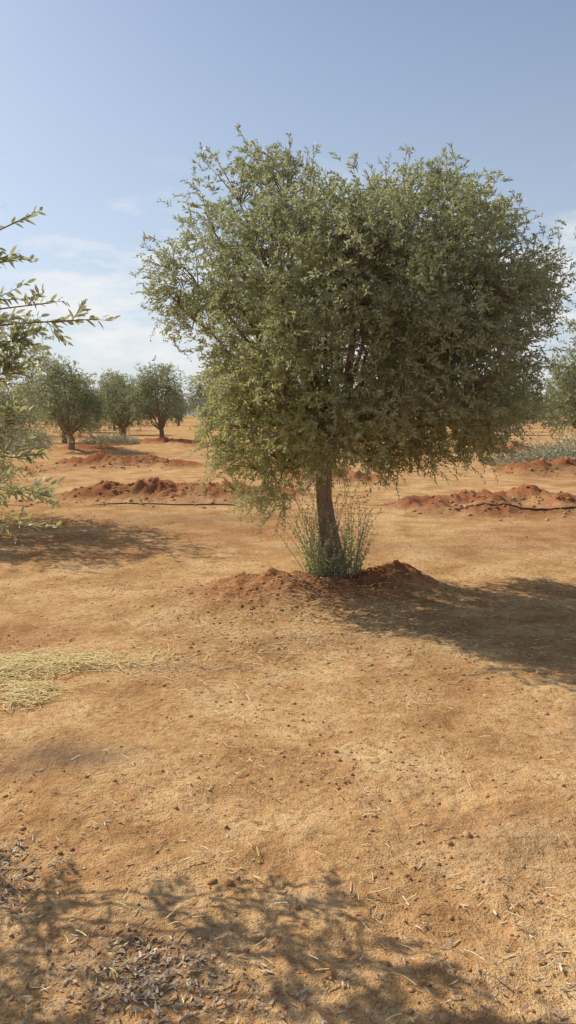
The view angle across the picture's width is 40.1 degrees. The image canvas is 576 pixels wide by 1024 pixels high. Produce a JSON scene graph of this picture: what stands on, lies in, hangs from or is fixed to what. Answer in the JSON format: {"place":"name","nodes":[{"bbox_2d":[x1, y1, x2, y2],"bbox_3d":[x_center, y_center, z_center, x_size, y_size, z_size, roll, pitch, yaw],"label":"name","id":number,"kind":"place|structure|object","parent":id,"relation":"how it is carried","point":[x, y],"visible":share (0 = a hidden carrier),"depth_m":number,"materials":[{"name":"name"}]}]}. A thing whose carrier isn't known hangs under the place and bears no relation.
{"place":"outdoors","nodes":[
{"label":"outdoors","id":0,"kind":"place"},
{"bbox_2d":[0,416,575,1023],"bbox_3d":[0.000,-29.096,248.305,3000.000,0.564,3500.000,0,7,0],"label":"ground","id":1,"kind":"structure","parent":0,"point":[154,746],"depth_m":3.85,"materials":[{"name":"soil"}]},
{"bbox_2d":[0,424,52,439],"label":"shrub","id":2,"kind":"object","parent":1,"relation":"on","point":[31,433],"visible":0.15,"depth_m":49.66,"materials":[{"name":"green plant"}]},
{"bbox_2d":[0,429,58,449],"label":"shrub","id":3,"kind":"object","parent":1,"relation":"on","point":[35,444],"visible":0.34,"depth_m":37.49,"materials":[{"name":"green plant"}]},
{"bbox_2d":[0,304,72,501],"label":"olive tree","id":4,"kind":"object","parent":1,"relation":"on","point":[6,423],"visible":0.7,"depth_m":11.53,"materials":[{"name":"green plant"}]},
{"bbox_2d":[0,204,120,549],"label":"olive tree","id":5,"kind":"object","parent":1,"relation":"on","point":[8,366],"visible":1,"depth_m":3.09,"materials":[{"name":"green plant"}]},
{"bbox_2d":[22,371,100,442],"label":"olive tree","id":6,"kind":"object","parent":1,"relation":"on","point":[64,434],"visible":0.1,"depth_m":45.60,"materials":[{"name":"green plant"}]},
{"bbox_2d":[22,350,116,449],"bbox_3d":[-9.706,-4.876,34.882,4.093,4.600,4.130,-4,8,-31],"label":"olive tree","id":7,"kind":"object","parent":1,"relation":"on","point":[89,401],"visible":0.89,"depth_m":34.40,"materials":[{"name":"green plant"}]},
{"bbox_2d":[77,430,140,444],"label":"shrub","id":8,"kind":"object","parent":1,"relation":"on","point":[116,439],"visible":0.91,"depth_m":42.40,"materials":[{"name":"green plant"}]},
{"bbox_2d":[86,370,159,436],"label":"olive tree","id":9,"kind":"object","parent":1,"relation":"on","point":[121,424],"visible":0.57,"depth_m":48.63,"materials":[{"name":"green plant"}]},
{"bbox_2d":[119,355,193,437],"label":"olive tree","id":10,"kind":"object","parent":1,"relation":"on","point":[159,381],"visible":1,"depth_m":45.78,"materials":[{"name":"green plant"}]},
{"bbox_2d":[1,365,567,435],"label":"distant olive orchard","id":11,"kind":"object","parent":1,"relation":"on","point":[200,401],"visible":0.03,"depth_m":83.90,"materials":[{"name":"green plant"}]},
{"bbox_2d":[0,502,575,1023],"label":"leaf litter","id":12,"kind":"object","parent":1,"relation":"on","point":[156,980],"visible":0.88,"depth_m":2.33,"materials":[{"name":"brown plant"}]},
{"bbox_2d":[0,452,575,1023],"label":"soil clods","id":13,"kind":"object","parent":1,"relation":"on","point":[444,1016],"visible":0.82,"depth_m":3.99,"materials":[{"name":"brown soil"}]},
{"bbox_2d":[0,557,575,1021],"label":"dry straw","id":14,"kind":"object","parent":1,"relation":"on","point":[22,663],"visible":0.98,"depth_m":4.97,"materials":[{"name":"beige plant"}]},
{"bbox_2d":[1,497,575,509],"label":"irrigation hose","id":15,"kind":"object","parent":1,"relation":"on","point":[367,505],"visible":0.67,"depth_m":13.33,"materials":[{"name":"plastic"}]},
{"bbox_2d":[128,123,575,578],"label":"olive tree","id":16,"kind":"object","parent":1,"relation":"on","point":[441,335],"visible":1,"depth_m":6.33,"materials":[{"name":"green plant"}]},
{"bbox_2d":[460,361,533,440],"bbox_3d":[10.148,-5.356,39.406,4.093,4.600,4.130,1,7,8],"label":"olive tree","id":17,"kind":"object","parent":1,"relation":"on","point":[510,391],"visible":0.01,"depth_m":38.96,"materials":[{"name":"green plant"}]},
{"bbox_2d":[479,451,539,466],"bbox_3d":[7.265,-1.426,24.568,2.459,1.156,2.365,0,7,-2],"label":"shrub","id":18,"kind":"object","parent":1,"relation":"on","point":[501,462],"visible":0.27,"depth_m":24.30,"materials":[{"name":"green plant"}]},
{"bbox_2d":[494,423,575,461],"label":"shrub","id":19,"kind":"object","parent":1,"relation":"on","point":[563,451],"visible":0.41,"depth_m":23.98,"materials":[{"name":"green plant"}]},
{"bbox_2d":[502,438,575,462],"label":"shrub","id":20,"kind":"object","parent":1,"relation":"on","point":[530,459],"visible":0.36,"depth_m":23.42,"materials":[{"name":"green plant"}]},
{"bbox_2d":[527,315,575,432],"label":"olive tree","id":21,"kind":"object","parent":1,"relation":"on","point":[567,374],"visible":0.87,"depth_m":27.16,"materials":[{"name":"green plant"}]},
{"bbox_2d":[535,360,575,437],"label":"olive tree","id":22,"kind":"object","parent":1,"relation":"on","point":[565,422],"visible":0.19,"depth_m":38.53,"materials":[{"name":"green plant"}]},
{"bbox_2d":[0,0,575,415],"label":"sky","id":23,"kind":"structure","parent":0,"point":[106,106],"materials":[{"name":"blue"}]}
]}

